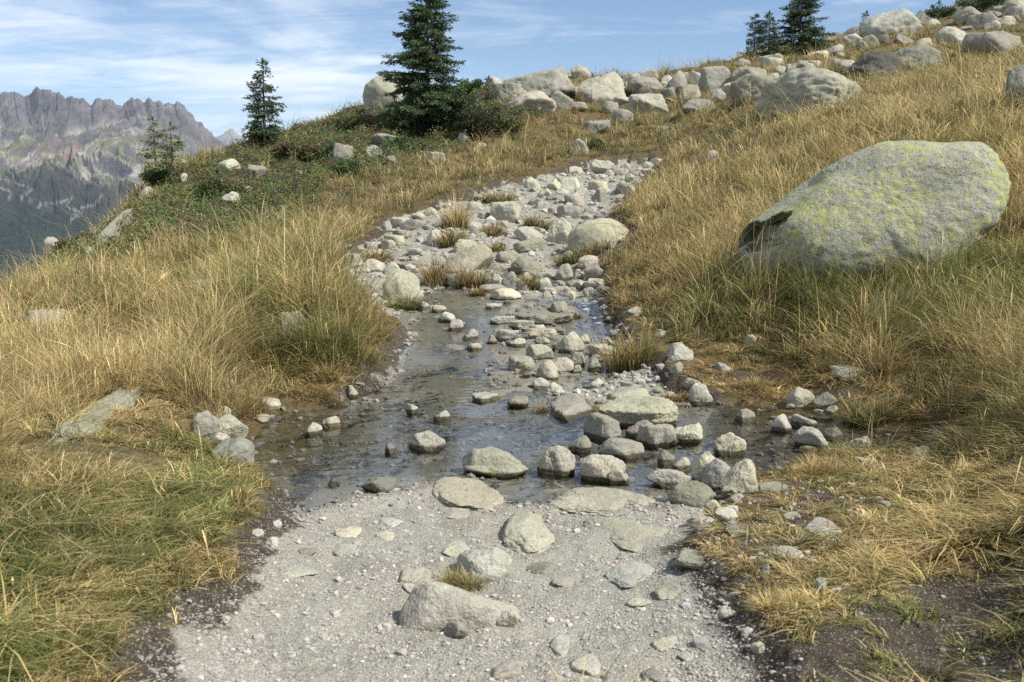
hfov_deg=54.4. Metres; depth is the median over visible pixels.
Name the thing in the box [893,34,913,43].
stone
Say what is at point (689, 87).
rock
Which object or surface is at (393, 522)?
stone
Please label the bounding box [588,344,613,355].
rock
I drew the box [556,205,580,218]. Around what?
rock
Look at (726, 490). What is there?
stone
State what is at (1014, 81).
boulder
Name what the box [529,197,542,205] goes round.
stone
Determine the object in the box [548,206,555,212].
stone
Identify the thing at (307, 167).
larch sapling
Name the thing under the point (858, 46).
stone
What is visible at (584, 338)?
stone
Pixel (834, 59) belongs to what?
stone
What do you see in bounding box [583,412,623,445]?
rock
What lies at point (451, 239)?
grass tuft
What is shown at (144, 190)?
stone
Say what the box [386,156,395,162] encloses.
stone
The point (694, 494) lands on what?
rock
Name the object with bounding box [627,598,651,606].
stone
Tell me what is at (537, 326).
stone
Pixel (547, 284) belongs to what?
stone
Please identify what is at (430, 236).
rock
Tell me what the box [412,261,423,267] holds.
stone
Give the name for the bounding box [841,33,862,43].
rock
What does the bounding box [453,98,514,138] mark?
juniper bush
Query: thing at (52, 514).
meadow grass
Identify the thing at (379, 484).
rock
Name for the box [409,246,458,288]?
grass tuft
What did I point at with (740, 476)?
rock
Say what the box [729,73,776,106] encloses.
boulder
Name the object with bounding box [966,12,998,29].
stone
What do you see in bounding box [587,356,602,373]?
stone
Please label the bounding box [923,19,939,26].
stone
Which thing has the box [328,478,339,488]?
stone
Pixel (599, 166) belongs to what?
rock
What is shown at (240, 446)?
rock
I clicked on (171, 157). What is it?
larch tree
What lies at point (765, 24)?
spruce tree
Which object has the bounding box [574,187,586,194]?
stone
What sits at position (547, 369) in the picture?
rock
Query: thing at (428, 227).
stone
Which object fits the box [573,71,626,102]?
boulder
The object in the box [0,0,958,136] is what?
sky
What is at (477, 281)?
grass tuft
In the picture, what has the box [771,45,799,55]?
juniper bush
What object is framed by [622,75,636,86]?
stone
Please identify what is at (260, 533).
stone
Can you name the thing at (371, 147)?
stone
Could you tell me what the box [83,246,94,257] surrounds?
stone
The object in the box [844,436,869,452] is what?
rock
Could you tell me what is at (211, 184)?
juniper bush
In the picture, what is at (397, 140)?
juniper bush
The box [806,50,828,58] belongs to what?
stone
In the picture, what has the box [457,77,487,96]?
juniper bush
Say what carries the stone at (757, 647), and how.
on the ground at (442, 350)
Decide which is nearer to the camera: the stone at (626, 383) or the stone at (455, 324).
the stone at (626, 383)
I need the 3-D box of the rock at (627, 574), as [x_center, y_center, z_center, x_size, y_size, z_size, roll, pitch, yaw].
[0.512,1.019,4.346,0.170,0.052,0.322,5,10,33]
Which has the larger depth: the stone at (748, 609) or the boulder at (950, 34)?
the boulder at (950, 34)
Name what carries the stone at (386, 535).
on the ground at (442, 350)
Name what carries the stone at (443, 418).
on the ground at (442, 350)
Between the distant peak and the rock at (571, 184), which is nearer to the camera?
the rock at (571, 184)
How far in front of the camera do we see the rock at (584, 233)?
17.02 m
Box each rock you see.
[22,308,69,326]
[41,237,57,259]
[47,381,145,441]
[96,209,132,247]
[189,410,218,441]
[210,437,254,466]
[213,432,228,443]
[217,158,240,171]
[219,414,248,437]
[246,164,267,178]
[261,398,280,409]
[278,311,302,338]
[283,564,319,577]
[332,143,353,158]
[360,477,397,492]
[363,259,385,272]
[365,241,380,249]
[372,133,394,145]
[382,270,424,300]
[384,235,404,246]
[399,581,519,631]
[407,430,445,457]
[427,229,444,245]
[432,477,504,511]
[438,507,469,519]
[444,244,493,273]
[445,620,468,637]
[447,269,468,287]
[453,239,476,252]
[456,547,512,583]
[462,447,528,479]
[471,392,500,404]
[479,284,506,293]
[485,77,501,89]
[490,201,520,222]
[490,288,520,300]
[490,316,514,324]
[491,82,518,100]
[495,329,518,341]
[496,249,517,262]
[497,610,520,627]
[503,510,554,555]
[507,396,528,409]
[508,355,534,370]
[509,320,533,329]
[510,257,544,273]
[513,237,546,252]
[514,226,543,240]
[515,313,573,324]
[517,83,526,94]
[526,344,553,360]
[528,327,556,338]
[536,359,558,380]
[537,445,574,479]
[546,217,571,243]
[549,393,600,426]
[549,633,569,656]
[550,487,655,517]
[551,90,572,109]
[554,331,584,354]
[554,357,573,372]
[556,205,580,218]
[560,177,579,190]
[564,194,584,205]
[567,218,628,252]
[568,435,591,458]
[573,102,587,111]
[580,454,625,484]
[582,120,610,132]
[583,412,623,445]
[584,263,603,279]
[584,516,668,552]
[585,278,604,287]
[588,180,607,190]
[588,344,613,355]
[589,159,615,173]
[598,396,678,428]
[599,437,644,463]
[605,560,654,587]
[606,387,654,399]
[608,471,629,485]
[612,109,633,124]
[622,306,641,319]
[625,419,653,440]
[637,86,654,93]
[637,424,675,450]
[640,70,658,77]
[645,469,690,489]
[647,126,669,132]
[655,584,680,599]
[657,450,676,468]
[666,70,686,88]
[667,342,693,361]
[667,480,713,507]
[674,423,702,447]
[674,549,705,568]
[680,84,700,100]
[682,99,714,115]
[686,70,700,84]
[688,382,712,406]
[691,451,715,481]
[701,458,730,490]
[714,432,745,460]
[716,605,735,618]
[720,82,731,96]
[721,459,757,492]
[725,524,745,535]
[729,65,747,81]
[734,408,755,426]
[758,481,789,491]
[770,414,791,436]
[770,545,802,558]
[785,61,814,69]
[785,387,814,408]
[791,414,818,430]
[792,426,828,449]
[806,517,842,535]
[811,541,830,549]
[812,392,837,408]
[821,427,844,441]
[829,365,861,382]
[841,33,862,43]
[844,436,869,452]
[854,456,877,466]
[911,445,930,459]
[998,16,1017,27]
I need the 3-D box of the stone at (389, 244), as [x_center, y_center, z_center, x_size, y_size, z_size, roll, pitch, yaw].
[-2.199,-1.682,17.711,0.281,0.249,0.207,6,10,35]
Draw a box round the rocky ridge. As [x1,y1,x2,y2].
[824,0,1002,39]
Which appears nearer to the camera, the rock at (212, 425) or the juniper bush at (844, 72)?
the rock at (212, 425)
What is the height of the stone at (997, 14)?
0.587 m
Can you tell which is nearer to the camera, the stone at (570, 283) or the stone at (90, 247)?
the stone at (570, 283)
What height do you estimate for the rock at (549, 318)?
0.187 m
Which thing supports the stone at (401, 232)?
on the ground at (442, 350)
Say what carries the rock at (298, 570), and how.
on the ground at (442, 350)
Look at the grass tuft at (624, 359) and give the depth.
9.44 m
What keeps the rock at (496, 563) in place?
on the ground at (442, 350)
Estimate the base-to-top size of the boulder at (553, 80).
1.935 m
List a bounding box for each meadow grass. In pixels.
[0,2,1023,288]
[0,34,1023,403]
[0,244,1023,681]
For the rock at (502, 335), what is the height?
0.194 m
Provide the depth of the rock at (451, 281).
14.50 m
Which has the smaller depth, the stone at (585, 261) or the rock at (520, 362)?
the rock at (520, 362)
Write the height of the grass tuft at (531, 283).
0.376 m
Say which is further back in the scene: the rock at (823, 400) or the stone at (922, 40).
the stone at (922, 40)
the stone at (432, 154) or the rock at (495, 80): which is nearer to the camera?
the stone at (432, 154)
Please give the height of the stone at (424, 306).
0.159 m
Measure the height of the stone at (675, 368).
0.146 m
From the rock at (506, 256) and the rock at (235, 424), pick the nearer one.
the rock at (235, 424)
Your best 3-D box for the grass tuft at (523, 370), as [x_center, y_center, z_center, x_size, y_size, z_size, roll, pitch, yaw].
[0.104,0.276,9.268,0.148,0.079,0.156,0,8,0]
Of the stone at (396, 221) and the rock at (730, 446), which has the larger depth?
the stone at (396, 221)
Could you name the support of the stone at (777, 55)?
on the ground at (442, 350)
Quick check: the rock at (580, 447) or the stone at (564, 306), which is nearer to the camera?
the rock at (580, 447)
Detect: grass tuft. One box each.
[308,380,348,409]
[357,246,401,261]
[383,289,428,310]
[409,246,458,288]
[425,561,489,591]
[426,221,476,248]
[428,192,479,229]
[445,252,497,289]
[466,185,520,203]
[466,284,488,295]
[476,217,510,236]
[488,238,508,251]
[510,266,547,290]
[518,367,528,373]
[520,209,552,229]
[526,404,550,414]
[552,240,594,267]
[566,311,583,318]
[578,234,617,255]
[582,308,685,373]
[588,403,603,413]
[660,387,688,402]
[729,372,776,392]
[741,585,823,618]
[780,447,865,477]
[826,389,920,427]
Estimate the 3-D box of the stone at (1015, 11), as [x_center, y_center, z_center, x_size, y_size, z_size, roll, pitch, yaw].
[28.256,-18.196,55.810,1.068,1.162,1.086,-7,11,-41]
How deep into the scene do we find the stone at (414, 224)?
19.18 m
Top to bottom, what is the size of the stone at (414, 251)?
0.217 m
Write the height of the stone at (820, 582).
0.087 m
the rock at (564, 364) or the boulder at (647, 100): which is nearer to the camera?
the rock at (564, 364)
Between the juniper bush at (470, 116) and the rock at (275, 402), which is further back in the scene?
the juniper bush at (470, 116)
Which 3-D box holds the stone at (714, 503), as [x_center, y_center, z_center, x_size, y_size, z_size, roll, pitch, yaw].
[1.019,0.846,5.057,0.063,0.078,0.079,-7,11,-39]
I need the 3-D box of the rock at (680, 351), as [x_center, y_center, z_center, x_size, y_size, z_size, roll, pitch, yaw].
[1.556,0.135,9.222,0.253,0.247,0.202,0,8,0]
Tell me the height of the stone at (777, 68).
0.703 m
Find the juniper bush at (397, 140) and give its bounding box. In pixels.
[378,135,426,150]
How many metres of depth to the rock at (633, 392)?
8.26 m
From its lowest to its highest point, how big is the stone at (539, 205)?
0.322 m
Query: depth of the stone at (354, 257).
16.40 m
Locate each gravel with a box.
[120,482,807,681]
[249,298,941,501]
[329,158,683,406]
[793,548,1023,680]
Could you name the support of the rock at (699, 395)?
on the ground at (442, 350)
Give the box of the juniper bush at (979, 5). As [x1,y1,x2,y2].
[954,0,1004,11]
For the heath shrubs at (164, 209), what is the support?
on the ground at (442, 350)
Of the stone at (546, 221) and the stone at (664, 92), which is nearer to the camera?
the stone at (546, 221)
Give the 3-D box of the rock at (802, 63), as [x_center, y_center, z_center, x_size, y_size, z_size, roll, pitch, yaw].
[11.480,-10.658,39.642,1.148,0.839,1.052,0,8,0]
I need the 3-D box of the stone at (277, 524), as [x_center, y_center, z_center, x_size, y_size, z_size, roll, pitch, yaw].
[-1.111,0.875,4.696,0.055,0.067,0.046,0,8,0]
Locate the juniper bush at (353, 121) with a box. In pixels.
[332,114,383,130]
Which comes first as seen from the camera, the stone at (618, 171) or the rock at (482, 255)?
the rock at (482, 255)
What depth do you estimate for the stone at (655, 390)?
8.64 m
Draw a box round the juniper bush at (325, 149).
[298,140,346,161]
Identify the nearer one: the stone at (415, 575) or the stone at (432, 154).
the stone at (415, 575)
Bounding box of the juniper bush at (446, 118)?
[432,84,486,129]
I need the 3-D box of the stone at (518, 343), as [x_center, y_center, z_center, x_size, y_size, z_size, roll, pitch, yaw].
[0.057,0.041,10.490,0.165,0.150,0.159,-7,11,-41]
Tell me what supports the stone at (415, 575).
on the ground at (442, 350)
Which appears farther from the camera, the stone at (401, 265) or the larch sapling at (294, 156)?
the larch sapling at (294, 156)
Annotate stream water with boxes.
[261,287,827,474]
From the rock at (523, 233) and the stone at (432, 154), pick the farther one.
the stone at (432, 154)
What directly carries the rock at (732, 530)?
on the ground at (442, 350)
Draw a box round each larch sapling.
[260,154,286,205]
[284,123,307,197]
[299,152,319,192]
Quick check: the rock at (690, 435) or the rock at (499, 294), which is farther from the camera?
the rock at (499, 294)
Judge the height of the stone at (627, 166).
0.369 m
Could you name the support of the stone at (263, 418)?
on the ground at (442, 350)
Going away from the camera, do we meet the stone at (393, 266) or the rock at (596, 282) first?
the rock at (596, 282)
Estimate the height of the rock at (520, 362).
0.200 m
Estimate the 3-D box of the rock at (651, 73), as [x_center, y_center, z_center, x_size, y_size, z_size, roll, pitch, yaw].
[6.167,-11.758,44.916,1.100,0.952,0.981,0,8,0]
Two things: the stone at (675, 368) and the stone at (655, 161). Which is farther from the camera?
the stone at (655, 161)
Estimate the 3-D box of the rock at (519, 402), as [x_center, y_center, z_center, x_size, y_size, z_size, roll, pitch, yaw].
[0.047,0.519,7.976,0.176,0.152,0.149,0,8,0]
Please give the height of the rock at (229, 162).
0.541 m
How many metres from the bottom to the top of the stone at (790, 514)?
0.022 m
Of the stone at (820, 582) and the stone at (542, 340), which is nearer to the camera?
the stone at (820, 582)
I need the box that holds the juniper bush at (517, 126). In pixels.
[491,115,525,135]
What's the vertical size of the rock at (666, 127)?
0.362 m
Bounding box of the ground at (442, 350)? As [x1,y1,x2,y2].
[2,8,1023,681]
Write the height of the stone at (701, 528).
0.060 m
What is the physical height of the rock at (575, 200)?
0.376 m
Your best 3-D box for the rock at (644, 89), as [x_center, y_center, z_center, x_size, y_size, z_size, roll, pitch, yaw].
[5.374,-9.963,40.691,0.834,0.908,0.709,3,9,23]
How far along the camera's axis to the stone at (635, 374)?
9.11 m
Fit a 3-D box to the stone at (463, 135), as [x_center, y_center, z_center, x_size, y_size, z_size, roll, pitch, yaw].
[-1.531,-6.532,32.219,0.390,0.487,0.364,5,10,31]
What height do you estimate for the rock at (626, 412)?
0.304 m
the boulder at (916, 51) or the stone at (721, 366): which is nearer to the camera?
the stone at (721, 366)
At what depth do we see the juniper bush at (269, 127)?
31.84 m
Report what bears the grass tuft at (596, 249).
on the ground at (442, 350)
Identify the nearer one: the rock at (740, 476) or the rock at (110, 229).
the rock at (740, 476)
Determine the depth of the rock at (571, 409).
7.64 m
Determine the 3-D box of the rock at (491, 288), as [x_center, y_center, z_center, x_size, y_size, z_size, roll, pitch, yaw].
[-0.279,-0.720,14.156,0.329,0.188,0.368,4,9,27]
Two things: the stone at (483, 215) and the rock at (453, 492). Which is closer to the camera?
the rock at (453, 492)
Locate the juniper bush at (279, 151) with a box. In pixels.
[268,140,321,160]
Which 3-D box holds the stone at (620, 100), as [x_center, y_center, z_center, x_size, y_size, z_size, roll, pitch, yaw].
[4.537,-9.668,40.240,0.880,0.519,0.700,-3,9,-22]
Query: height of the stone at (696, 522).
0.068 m
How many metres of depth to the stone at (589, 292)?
13.65 m
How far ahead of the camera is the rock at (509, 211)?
20.07 m
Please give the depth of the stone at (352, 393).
8.27 m
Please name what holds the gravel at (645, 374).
on the ground at (442, 350)
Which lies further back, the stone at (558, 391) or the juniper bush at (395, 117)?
the juniper bush at (395, 117)
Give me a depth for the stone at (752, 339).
9.65 m
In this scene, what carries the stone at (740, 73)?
on the ground at (442, 350)
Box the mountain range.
[0,87,229,287]
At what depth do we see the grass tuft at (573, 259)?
16.25 m
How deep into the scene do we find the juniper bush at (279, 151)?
28.03 m
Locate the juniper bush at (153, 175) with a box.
[140,164,182,185]
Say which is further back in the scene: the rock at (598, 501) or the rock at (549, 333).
the rock at (549, 333)
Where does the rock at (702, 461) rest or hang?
on the ground at (442, 350)
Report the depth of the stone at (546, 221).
19.61 m
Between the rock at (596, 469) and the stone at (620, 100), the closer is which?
the rock at (596, 469)
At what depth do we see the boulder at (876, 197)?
10.07 m
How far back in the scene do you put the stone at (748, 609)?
3.65 m
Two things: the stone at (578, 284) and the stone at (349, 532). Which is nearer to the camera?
the stone at (349, 532)
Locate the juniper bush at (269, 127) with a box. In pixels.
[249,124,285,139]
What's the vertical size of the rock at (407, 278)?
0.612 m
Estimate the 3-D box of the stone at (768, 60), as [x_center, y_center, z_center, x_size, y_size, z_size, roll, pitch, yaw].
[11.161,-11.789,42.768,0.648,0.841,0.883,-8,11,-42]
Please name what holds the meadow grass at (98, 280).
on the ground at (442, 350)
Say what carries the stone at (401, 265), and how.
on the ground at (442, 350)
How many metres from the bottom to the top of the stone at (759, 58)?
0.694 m
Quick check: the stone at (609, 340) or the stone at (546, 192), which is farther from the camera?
the stone at (546, 192)
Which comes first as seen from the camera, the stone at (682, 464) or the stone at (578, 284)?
the stone at (682, 464)
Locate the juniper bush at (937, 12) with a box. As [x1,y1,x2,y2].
[924,0,956,19]
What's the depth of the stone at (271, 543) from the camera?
4.46 m
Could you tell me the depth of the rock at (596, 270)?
14.62 m
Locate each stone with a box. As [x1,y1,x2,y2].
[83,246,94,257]
[138,186,153,198]
[180,173,187,181]
[221,191,239,202]
[221,406,230,413]
[252,528,264,537]
[254,414,270,423]
[265,537,278,549]
[271,519,281,529]
[298,548,317,555]
[305,422,322,438]
[322,416,341,431]
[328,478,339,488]
[332,543,358,556]
[334,526,361,537]
[346,385,358,399]
[350,254,362,263]
[351,537,361,544]
[366,145,381,157]
[367,250,383,256]
[375,530,394,540]
[379,518,402,526]
[381,239,395,249]
[382,221,391,231]
[383,262,399,273]
[384,442,400,458]
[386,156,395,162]
[390,217,408,227]
[392,230,406,237]
[396,263,406,268]
[398,545,416,552]
[399,567,431,585]
[402,219,420,229]
[403,583,416,592]
[405,403,417,417]
[408,248,422,255]
[411,212,424,219]
[411,268,419,272]
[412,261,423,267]
[416,237,423,242]
[418,303,430,311]
[424,207,436,215]
[424,225,431,230]
[428,152,445,162]
[431,256,446,264]
[432,305,446,312]
[433,410,450,425]
[438,312,455,322]
[442,539,469,557]
[448,319,462,331]
[458,131,469,141]
[462,329,477,340]
[467,201,482,209]
[467,222,483,233]
[467,343,482,351]
[475,232,486,236]
[478,212,489,218]
[486,303,501,309]
[487,334,497,343]
[489,274,501,283]
[489,658,521,679]
[496,220,507,227]
[501,271,517,290]
[509,338,525,347]
[516,281,528,290]
[523,177,540,191]
[527,562,556,574]
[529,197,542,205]
[531,324,545,327]
[532,377,549,390]
[533,218,549,228]
[534,201,548,209]
[534,227,545,233]
[534,337,550,344]
[537,188,551,197]
[537,277,551,290]
[542,291,552,298]
[546,179,560,190]
[546,382,562,392]
[547,193,559,200]
[547,288,555,293]
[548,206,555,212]
[550,301,561,312]
[552,575,573,586]
[553,388,564,395]
[554,263,572,279]
[555,280,565,285]
[556,188,569,193]
[559,288,576,296]
[560,301,567,311]
[566,280,575,286]
[569,166,583,174]
[569,292,574,299]
[570,352,585,367]
[570,654,600,676]
[571,64,590,78]
[572,139,588,153]
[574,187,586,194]
[574,281,584,288]
[574,365,581,373]
[578,255,597,268]
[580,334,589,343]
[582,215,592,219]
[582,287,596,296]
[584,206,596,212]
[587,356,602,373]
[590,382,598,387]
[591,174,597,179]
[591,189,605,201]
[602,101,618,113]
[605,170,614,175]
[605,339,615,345]
[611,168,623,175]
[613,96,628,104]
[615,182,631,194]
[620,163,631,170]
[620,381,632,386]
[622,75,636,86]
[622,185,635,194]
[624,176,633,182]
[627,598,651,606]
[629,171,639,175]
[631,372,640,377]
[631,376,639,381]
[640,385,649,390]
[641,161,652,167]
[641,667,665,681]
[651,159,661,164]
[651,388,661,392]
[653,635,677,651]
[654,329,665,337]
[660,81,667,87]
[660,87,675,98]
[661,75,671,81]
[669,362,683,373]
[672,457,691,473]
[676,86,682,97]
[678,652,694,660]
[683,378,700,387]
[691,511,703,519]
[692,518,703,529]
[696,523,710,533]
[704,499,719,513]
[707,150,718,162]
[709,89,728,103]
[713,507,737,522]
[714,362,730,372]
[721,485,736,497]
[725,505,737,511]
[729,493,743,503]
[732,58,750,65]
[735,67,766,79]
[743,334,756,344]
[745,597,757,611]
[750,642,764,654]
[757,55,770,67]
[762,563,769,574]
[763,57,782,69]
[768,53,781,57]
[768,73,779,76]
[772,65,786,75]
[783,511,799,519]
[785,402,794,408]
[797,60,819,67]
[797,446,817,453]
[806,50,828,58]
[814,577,825,590]
[825,405,837,413]
[826,44,843,55]
[827,58,840,66]
[836,60,854,69]
[856,40,869,50]
[862,34,878,46]
[877,34,890,45]
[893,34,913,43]
[916,38,931,44]
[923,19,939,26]
[958,25,971,30]
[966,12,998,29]
[984,20,1000,29]
[987,11,1001,17]
[992,5,1007,12]
[1004,0,1023,7]
[1005,6,1023,18]
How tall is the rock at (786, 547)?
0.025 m
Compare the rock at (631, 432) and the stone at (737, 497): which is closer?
the stone at (737, 497)
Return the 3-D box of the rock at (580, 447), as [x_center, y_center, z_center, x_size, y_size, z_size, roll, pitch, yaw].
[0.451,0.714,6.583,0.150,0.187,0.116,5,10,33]
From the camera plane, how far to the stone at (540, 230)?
19.00 m
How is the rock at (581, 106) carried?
on the ground at (442, 350)
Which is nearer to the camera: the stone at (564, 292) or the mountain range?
the stone at (564, 292)
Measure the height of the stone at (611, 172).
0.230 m
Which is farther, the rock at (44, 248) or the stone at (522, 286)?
the rock at (44, 248)
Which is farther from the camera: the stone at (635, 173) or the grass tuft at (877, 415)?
the stone at (635, 173)
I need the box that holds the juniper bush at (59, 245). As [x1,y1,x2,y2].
[52,238,78,255]
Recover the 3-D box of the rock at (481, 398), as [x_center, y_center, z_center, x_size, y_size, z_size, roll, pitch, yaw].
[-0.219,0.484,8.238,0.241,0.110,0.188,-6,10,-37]
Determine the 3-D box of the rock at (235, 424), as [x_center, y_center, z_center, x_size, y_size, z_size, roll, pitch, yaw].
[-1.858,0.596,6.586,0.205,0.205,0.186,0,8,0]
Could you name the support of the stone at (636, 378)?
on the ground at (442, 350)
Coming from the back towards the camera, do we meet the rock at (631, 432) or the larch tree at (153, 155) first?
the larch tree at (153, 155)
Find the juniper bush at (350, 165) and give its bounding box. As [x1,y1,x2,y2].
[325,159,362,176]
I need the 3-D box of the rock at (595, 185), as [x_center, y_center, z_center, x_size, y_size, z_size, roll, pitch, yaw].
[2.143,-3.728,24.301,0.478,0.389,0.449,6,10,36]
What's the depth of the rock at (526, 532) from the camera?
4.81 m
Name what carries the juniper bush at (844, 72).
on the ground at (442, 350)
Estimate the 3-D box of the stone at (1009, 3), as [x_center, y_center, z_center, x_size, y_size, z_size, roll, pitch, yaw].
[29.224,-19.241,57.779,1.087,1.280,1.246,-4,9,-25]
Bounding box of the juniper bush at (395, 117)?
[380,90,433,132]
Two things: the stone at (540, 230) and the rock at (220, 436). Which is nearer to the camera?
the rock at (220, 436)
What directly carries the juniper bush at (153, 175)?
on the ground at (442, 350)
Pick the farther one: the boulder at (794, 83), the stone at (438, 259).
the boulder at (794, 83)
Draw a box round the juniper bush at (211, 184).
[188,177,249,197]
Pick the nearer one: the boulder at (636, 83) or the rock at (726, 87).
the rock at (726, 87)
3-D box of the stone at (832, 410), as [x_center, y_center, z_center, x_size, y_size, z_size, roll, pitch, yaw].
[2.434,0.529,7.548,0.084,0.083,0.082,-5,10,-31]
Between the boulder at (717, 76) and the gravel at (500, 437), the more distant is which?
the boulder at (717, 76)
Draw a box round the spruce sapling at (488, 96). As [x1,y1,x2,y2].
[482,75,494,111]
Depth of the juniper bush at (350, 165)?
25.84 m
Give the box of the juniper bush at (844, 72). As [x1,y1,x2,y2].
[829,67,848,77]
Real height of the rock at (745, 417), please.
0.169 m
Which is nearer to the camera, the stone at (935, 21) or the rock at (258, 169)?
the rock at (258, 169)
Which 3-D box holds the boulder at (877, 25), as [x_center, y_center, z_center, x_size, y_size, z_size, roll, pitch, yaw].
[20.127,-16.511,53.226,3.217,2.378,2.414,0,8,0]
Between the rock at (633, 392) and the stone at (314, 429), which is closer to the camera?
the stone at (314, 429)
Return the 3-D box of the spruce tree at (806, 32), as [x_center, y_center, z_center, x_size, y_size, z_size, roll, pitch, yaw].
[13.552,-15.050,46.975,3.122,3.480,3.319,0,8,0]
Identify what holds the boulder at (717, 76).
on the ground at (442, 350)
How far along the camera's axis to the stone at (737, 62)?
45.64 m
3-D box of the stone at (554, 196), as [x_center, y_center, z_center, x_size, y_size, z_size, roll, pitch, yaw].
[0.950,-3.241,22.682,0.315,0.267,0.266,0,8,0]
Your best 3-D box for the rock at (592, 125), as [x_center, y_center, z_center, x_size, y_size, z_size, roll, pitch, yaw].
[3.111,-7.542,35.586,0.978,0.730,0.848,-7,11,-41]
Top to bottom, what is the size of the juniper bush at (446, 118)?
1.660 m
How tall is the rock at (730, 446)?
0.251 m
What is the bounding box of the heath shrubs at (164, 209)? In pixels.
[0,85,568,297]
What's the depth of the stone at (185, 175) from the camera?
25.29 m
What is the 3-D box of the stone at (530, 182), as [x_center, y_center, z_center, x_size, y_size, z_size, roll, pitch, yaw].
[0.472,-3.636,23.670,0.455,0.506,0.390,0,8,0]
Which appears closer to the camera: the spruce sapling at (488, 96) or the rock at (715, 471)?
the rock at (715, 471)
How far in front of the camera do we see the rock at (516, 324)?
11.25 m
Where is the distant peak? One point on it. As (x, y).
(226, 136)
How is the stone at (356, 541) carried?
on the ground at (442, 350)
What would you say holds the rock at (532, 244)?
on the ground at (442, 350)
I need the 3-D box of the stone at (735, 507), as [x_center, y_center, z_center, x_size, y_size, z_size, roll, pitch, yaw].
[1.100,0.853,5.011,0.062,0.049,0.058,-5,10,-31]
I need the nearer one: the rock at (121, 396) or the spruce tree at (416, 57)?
the rock at (121, 396)
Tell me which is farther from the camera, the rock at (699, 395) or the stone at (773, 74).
the stone at (773, 74)
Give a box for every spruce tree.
[241,57,286,145]
[375,0,475,132]
[738,13,766,57]
[755,10,784,55]
[766,0,837,52]
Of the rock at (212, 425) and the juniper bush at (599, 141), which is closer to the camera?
the rock at (212, 425)
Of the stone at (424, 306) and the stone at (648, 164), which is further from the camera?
the stone at (648, 164)
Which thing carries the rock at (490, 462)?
on the ground at (442, 350)
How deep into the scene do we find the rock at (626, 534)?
4.95 m
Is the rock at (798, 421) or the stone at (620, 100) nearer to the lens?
the rock at (798, 421)
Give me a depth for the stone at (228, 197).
23.38 m
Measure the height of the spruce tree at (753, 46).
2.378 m
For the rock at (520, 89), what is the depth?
40.97 m
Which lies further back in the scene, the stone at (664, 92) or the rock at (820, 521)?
the stone at (664, 92)
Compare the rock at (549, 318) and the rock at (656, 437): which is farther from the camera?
the rock at (549, 318)
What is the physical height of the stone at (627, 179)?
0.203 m
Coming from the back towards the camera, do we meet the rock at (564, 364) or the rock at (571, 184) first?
the rock at (571, 184)
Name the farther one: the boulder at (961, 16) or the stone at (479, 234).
the boulder at (961, 16)
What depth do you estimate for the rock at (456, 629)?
3.68 m
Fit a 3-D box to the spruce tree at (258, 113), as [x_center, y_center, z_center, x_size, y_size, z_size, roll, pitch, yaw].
[-7.899,-7.491,31.471,1.646,2.942,1.759,0,8,0]
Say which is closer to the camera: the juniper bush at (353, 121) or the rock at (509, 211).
the rock at (509, 211)
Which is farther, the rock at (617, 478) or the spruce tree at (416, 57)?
the spruce tree at (416, 57)
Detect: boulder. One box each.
[363,76,405,110]
[503,67,573,97]
[506,90,556,112]
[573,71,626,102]
[626,75,662,93]
[628,93,668,113]
[698,66,730,93]
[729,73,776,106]
[738,140,1010,281]
[753,67,859,117]
[849,50,901,79]
[858,8,921,37]
[893,44,942,69]
[936,26,966,45]
[951,6,980,24]
[961,31,1023,56]
[1003,65,1023,112]
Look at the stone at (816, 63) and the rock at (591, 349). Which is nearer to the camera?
the rock at (591, 349)
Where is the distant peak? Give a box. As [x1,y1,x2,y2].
[215,129,247,144]
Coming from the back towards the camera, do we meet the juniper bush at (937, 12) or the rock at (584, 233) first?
the juniper bush at (937, 12)
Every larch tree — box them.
[134,116,173,176]
[151,121,186,179]
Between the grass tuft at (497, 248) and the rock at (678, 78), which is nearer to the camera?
the grass tuft at (497, 248)
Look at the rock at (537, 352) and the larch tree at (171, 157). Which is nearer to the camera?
the rock at (537, 352)
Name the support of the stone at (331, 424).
on the ground at (442, 350)
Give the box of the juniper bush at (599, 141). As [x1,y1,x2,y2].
[585,138,608,151]
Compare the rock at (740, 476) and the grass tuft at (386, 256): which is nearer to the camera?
the rock at (740, 476)
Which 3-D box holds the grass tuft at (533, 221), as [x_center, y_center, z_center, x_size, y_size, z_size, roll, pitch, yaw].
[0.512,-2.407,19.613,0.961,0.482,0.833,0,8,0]
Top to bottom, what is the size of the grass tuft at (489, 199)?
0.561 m
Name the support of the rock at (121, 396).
on the ground at (442, 350)

